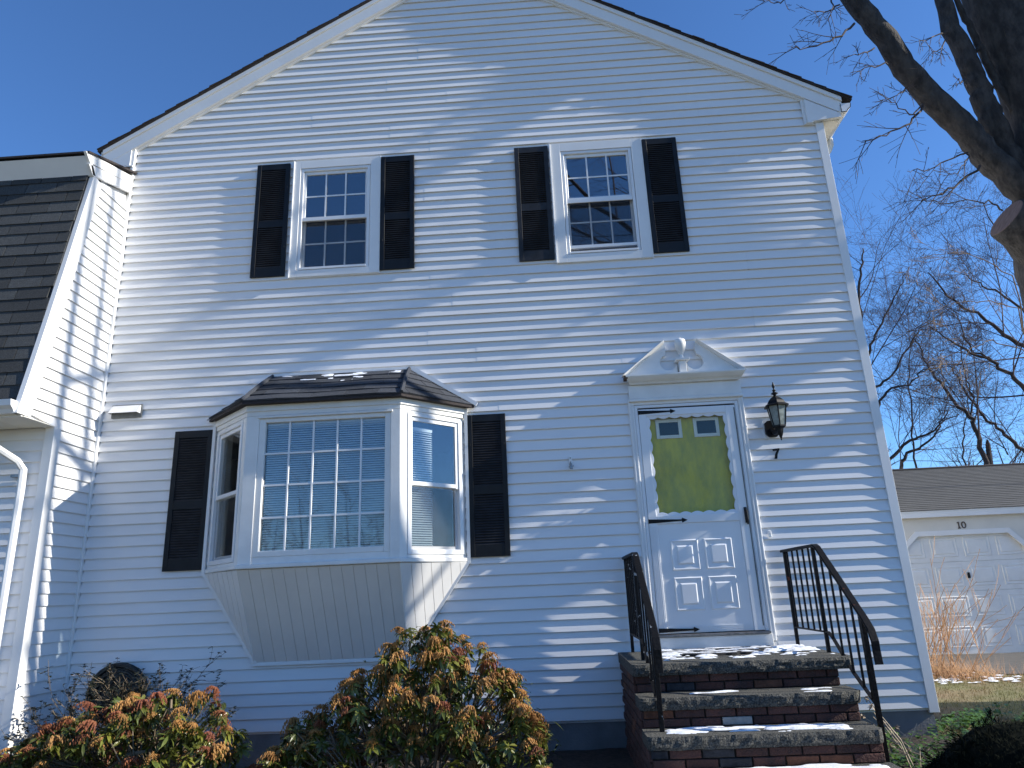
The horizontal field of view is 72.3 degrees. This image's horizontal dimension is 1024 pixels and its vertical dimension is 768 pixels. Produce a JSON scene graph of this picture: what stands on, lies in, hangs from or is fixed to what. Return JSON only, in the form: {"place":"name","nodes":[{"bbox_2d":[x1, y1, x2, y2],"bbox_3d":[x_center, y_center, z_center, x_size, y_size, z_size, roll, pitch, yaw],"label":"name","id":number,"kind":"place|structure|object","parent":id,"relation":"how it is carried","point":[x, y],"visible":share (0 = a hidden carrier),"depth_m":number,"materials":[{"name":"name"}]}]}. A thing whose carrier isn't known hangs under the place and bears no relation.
{"place":"outdoors","nodes":[
{"label":"outdoors","id":0,"kind":"place"},
{"bbox_2d":[0,0,1023,468],"label":"sky","id":1,"kind":"structure","parent":0,"point":[76,75],"materials":[{"name":"blue"}]},
{"bbox_2d":[54,666,1023,765],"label":"lawn","id":2,"kind":"structure","parent":0,"point":[968,705],"depth_m":7.61,"materials":[{"name":"green plant"}]},
{"bbox_2d":[0,151,136,763],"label":"attached house","id":3,"kind":"structure","parent":2,"relation":"on","point":[62,216],"depth_m":6.35,"materials":[{"name":"plastic"}]},
{"bbox_2d":[291,748,635,767],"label":"planting bed","id":4,"kind":"object","parent":2,"relation":"on","point":[610,758],"visible":0.44,"depth_m":5.55,"materials":[{"name":"brown soil"}]},
{"bbox_2d":[1,646,237,767],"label":"azalea shrub","id":5,"kind":"object","parent":4,"relation":"on","point":[107,699],"visible":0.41,"depth_m":5.53,"materials":[{"name":"brown plant"}]},
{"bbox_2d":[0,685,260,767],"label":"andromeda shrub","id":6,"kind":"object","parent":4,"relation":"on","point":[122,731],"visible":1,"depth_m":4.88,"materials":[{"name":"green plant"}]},
{"bbox_2d":[252,619,562,767],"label":"andromeda shrub","id":7,"kind":"object","parent":4,"relation":"on","point":[451,733],"visible":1,"depth_m":4.80,"materials":[{"name":"green plant"}]},
{"bbox_2d":[59,0,939,767],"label":"house","id":8,"kind":"structure","parent":2,"relation":"on","point":[527,248],"depth_m":6.90,"materials":[{"name":"plastic"}]},
{"bbox_2d":[85,662,147,723],"bbox_3d":[-3.448,2.709,6.140,0.538,0.509,0.100,-3,-17,2],"label":"hose hanger","id":9,"kind":"object","parent":8,"relation":"attached to","point":[102,673],"visible":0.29,"depth_m":6.14,"materials":[{"name":"grey plastic"}]},
{"bbox_2d":[261,418,384,550],"bbox_3d":[-1.649,0.879,6.188,1.070,1.158,0.024,-3,-17,2],"label":"window blind","id":10,"kind":"object","parent":8,"relation":"attached to","point":[369,420],"depth_m":6.17,"materials":[{"name":"white plastic"}]},
{"bbox_2d":[287,156,380,278],"bbox_3d":[-1.867,-1.773,7.468,0.954,1.388,0.113,-3,-17,2],"label":"window","id":11,"kind":"structure","parent":8,"relation":"in","point":[344,244],"depth_m":7.43,"materials":[{"name":"white plastic"}]},
{"bbox_2d":[201,366,477,665],"bbox_3d":[-1.631,1.083,6.297,2.664,2.703,0.648,-3,-17,2],"label":"bay window","id":12,"kind":"structure","parent":8,"relation":"in","point":[324,605],"depth_m":6.14,"materials":[{"name":"white paint"}]},
{"bbox_2d":[282,370,400,380],"bbox_3d":[-1.681,-0.068,6.784,1.200,0.144,0.192,-3,-17,2],"label":"snow patch","id":13,"kind":"object","parent":8,"relation":"on","point":[356,373],"visible":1,"depth_m":6.83,"materials":[{"name":"white snow"}]},
{"bbox_2d":[412,427,432,545],"bbox_3d":[-0.825,0.916,6.327,0.250,1.058,0.024,12,-22,-41],"label":"window blind","id":14,"kind":"object","parent":8,"relation":"attached to","point":[422,430],"depth_m":6.32,"materials":[{"name":"white plastic"}]},
{"bbox_2d":[569,456,573,468],"bbox_3d":[0.550,0.731,6.523,0.049,0.130,0.074,-3,-17,2],"label":"flag bracket","id":15,"kind":"object","parent":8,"relation":"attached to","point":[570,462],"visible":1,"depth_m":6.55,"materials":[{"name":"white metal"}]},
{"bbox_2d":[549,137,653,263],"bbox_3d":[0.917,-1.919,7.359,0.986,1.413,0.113,-3,-17,2],"label":"window","id":16,"kind":"structure","parent":8,"relation":"in","point":[609,222],"depth_m":7.32,"materials":[{"name":"white plastic"}]},
{"bbox_2d":[649,415,734,513],"bbox_3d":[1.696,1.183,6.447,0.960,2.070,0.080,-3,-17,2],"label":"entry door","id":17,"kind":"structure","parent":8,"relation":"in","point":[691,464],"depth_m":6.55,"materials":[{"name":"green paint"}]},
{"bbox_2d":[638,405,764,633],"bbox_3d":[1.689,1.180,6.345,0.908,2.013,0.086,-3,-17,2],"label":"storm door","id":18,"kind":"structure","parent":8,"relation":"in","point":[705,575],"depth_m":6.25,"materials":[{"name":"white metal"}]},
{"bbox_2d":[762,382,788,439],"bbox_3d":[2.439,0.252,6.469,0.222,0.553,0.269,-3,-17,2],"label":"wall lantern","id":19,"kind":"object","parent":8,"relation":"attached to","point":[775,424],"depth_m":6.41,"materials":[{"name":"black metal"}]},
{"bbox_2d":[772,448,778,458],"bbox_3d":[2.439,0.644,6.473,0.064,0.098,0.034,-3,-17,2],"label":"house number","id":20,"kind":"object","parent":8,"relation":"attached to","point":[776,453],"visible":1,"depth_m":6.46,"materials":[{"name":"black metal"}]},
{"bbox_2d":[618,649,900,767],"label":"front steps","id":21,"kind":"structure","parent":2,"relation":"on","point":[769,687],"depth_m":4.68,"materials":[{"name":"stone"}]},
{"bbox_2d":[622,552,664,731],"bbox_3d":[0.998,2.096,5.287,0.054,1.616,1.581,-3,-17,2],"label":"handrail","id":22,"kind":"object","parent":21,"relation":"on","point":[635,579],"visible":0.98,"depth_m":5.17,"materials":[{"name":"black metal"}]},
{"bbox_2d":[650,646,772,655],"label":"snow","id":23,"kind":"structure","parent":21,"relation":"on","point":[740,651],"depth_m":5.61,"materials":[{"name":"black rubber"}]},
{"bbox_2d":[662,644,889,767],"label":"snow patch","id":24,"kind":"object","parent":21,"relation":"on","point":[793,648],"visible":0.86,"depth_m":4.59,"materials":[{"name":"white snow"}]},
{"bbox_2d":[780,544,889,761],"bbox_3d":[2.391,2.019,5.233,0.054,1.616,1.581,-3,-17,2],"label":"handrail","id":25,"kind":"object","parent":21,"relation":"on","point":[866,627],"visible":0.91,"depth_m":5.11,"materials":[{"name":"black metal"}]},
{"bbox_2d":[735,0,1023,309],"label":"maple tree","id":26,"kind":"object","parent":2,"relation":"on","point":[990,140],"visible":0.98,"depth_m":8.45,"materials":[{"name":"brown plant"}]},
{"bbox_2d":[836,164,1002,425],"bbox_3d":[12.008,-0.004,22.051,6.679,14.556,8.318,-3,-17,2],"label":"bare tree","id":27,"kind":"object","parent":2,"relation":"on","point":[859,286],"visible":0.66,"depth_m":22.16,"materials":[{"name":"brown plant"}]},
{"bbox_2d":[887,735,954,767],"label":"planting bed","id":28,"kind":"object","parent":2,"relation":"on","point":[927,741],"visible":0.06,"depth_m":5.49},
{"bbox_2d":[860,696,928,767],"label":"dried weed","id":29,"kind":"object","parent":28,"relation":"on","point":[908,748],"visible":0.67,"depth_m":4.61,"materials":[{"name":"beige plant"}]},
{"bbox_2d":[847,149,1023,393],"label":"bare tree","id":30,"kind":"object","parent":2,"relation":"on","point":[1002,333],"visible":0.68,"depth_m":22.89,"materials":[{"name":"brown plant"}]},
{"bbox_2d":[866,267,1015,467],"bbox_3d":[14.387,1.790,24.655,5.572,12.407,6.535,-3,-17,2],"label":"bare tree","id":31,"kind":"object","parent":2,"relation":"on","point":[913,444],"visible":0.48,"depth_m":24.43,"materials":[{"name":"brown plant"}]},
{"bbox_2d":[859,243,1023,422],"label":"bare tree","id":32,"kind":"object","parent":2,"relation":"on","point":[1013,378],"visible":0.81,"depth_m":21.00,"materials":[{"name":"brown plant"}]},
{"bbox_2d":[864,291,1023,464],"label":"bare tree","id":33,"kind":"object","parent":2,"relation":"on","point":[985,459],"visible":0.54,"depth_m":22.80,"materials":[{"name":"brown plant"}]},
{"bbox_2d":[873,294,1023,451],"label":"bare tree","id":34,"kind":"object","parent":2,"relation":"on","point":[1013,441],"visible":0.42,"depth_m":24.33,"materials":[{"name":"brown plant"}]},
{"bbox_2d":[876,356,1023,468],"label":"bare tree","id":35,"kind":"object","parent":2,"relation":"on","point":[904,459],"visible":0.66,"depth_m":23.10,"materials":[{"name":"brown plant"}]},
{"bbox_2d":[886,702,1023,767],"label":"ivy","id":36,"kind":"object","parent":2,"relation":"on","point":[965,720],"visible":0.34,"depth_m":5.78,"materials":[{"name":"green plant"}]},
{"bbox_2d":[892,463,1023,654],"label":"garage","id":37,"kind":"structure","parent":2,"relation":"on","point":[963,515],"depth_m":13.01,"materials":[{"name":"plastic"}]},
{"bbox_2d":[908,533,1023,654],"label":"garage door","id":38,"kind":"structure","parent":37,"relation":"in","point":[1001,550],"depth_m":12.83,"materials":[{"name":"white paint"}]},
{"bbox_2d":[892,319,1023,465],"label":"bare tree","id":39,"kind":"object","parent":2,"relation":"on","point":[963,433],"visible":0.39,"depth_m":26.27,"materials":[{"name":"brown plant"}]},
{"bbox_2d":[896,227,1023,408],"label":"bare tree","id":40,"kind":"object","parent":2,"relation":"on","point":[997,303],"visible":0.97,"depth_m":15.40,"materials":[{"name":"brown plant"}]},
{"bbox_2d":[917,536,1023,682],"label":"ornamental grass","id":41,"kind":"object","parent":2,"relation":"on","point":[954,671],"depth_m":9.49,"materials":[{"name":"plant"}]},
{"bbox_2d":[918,706,1023,767],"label":"yew hedge","id":42,"kind":"object","parent":2,"relation":"on","point":[985,744],"visible":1,"depth_m":3.00,"materials":[{"name":"green plant"}]},
{"bbox_2d":[934,672,1021,683],"bbox_3d":[5.962,3.841,9.197,1.380,0.034,1.180,-3,-17,2],"label":"snow patch","id":43,"kind":"object","parent":2,"relation":"on","point":[993,679],"visible":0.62,"depth_m":8.92,"materials":[{"name":"white snow"}]},
{"bbox_2d":[985,439,992,463],"bbox_3d":[15.039,4.390,21.389,0.333,5.503,0.188,-7,-17,14],"label":"dead snag","id":44,"kind":"object","parent":2,"relation":"on","point":[988,449],"visible":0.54,"depth_m":22.03,"materials":[{"name":"brown wood"}]},
{"bbox_2d":[881,403,1023,468],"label":"woods","id":45,"kind":"object","parent":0,"point":[1017,454],"visible":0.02,"depth_m":40.23,"materials":[{"name":"brown plant"}]},
{"bbox_2d":[919,668,1023,738],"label":"grass","id":46,"kind":"structure","parent":0,"point":[990,692],"depth_m":7.81,"materials":[{"name":"green plant"}]},
{"bbox_2d":[930,652,1023,673],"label":"driveway","id":47,"kind":"structure","parent":0,"point":[1007,659],"depth_m":11.21,"materials":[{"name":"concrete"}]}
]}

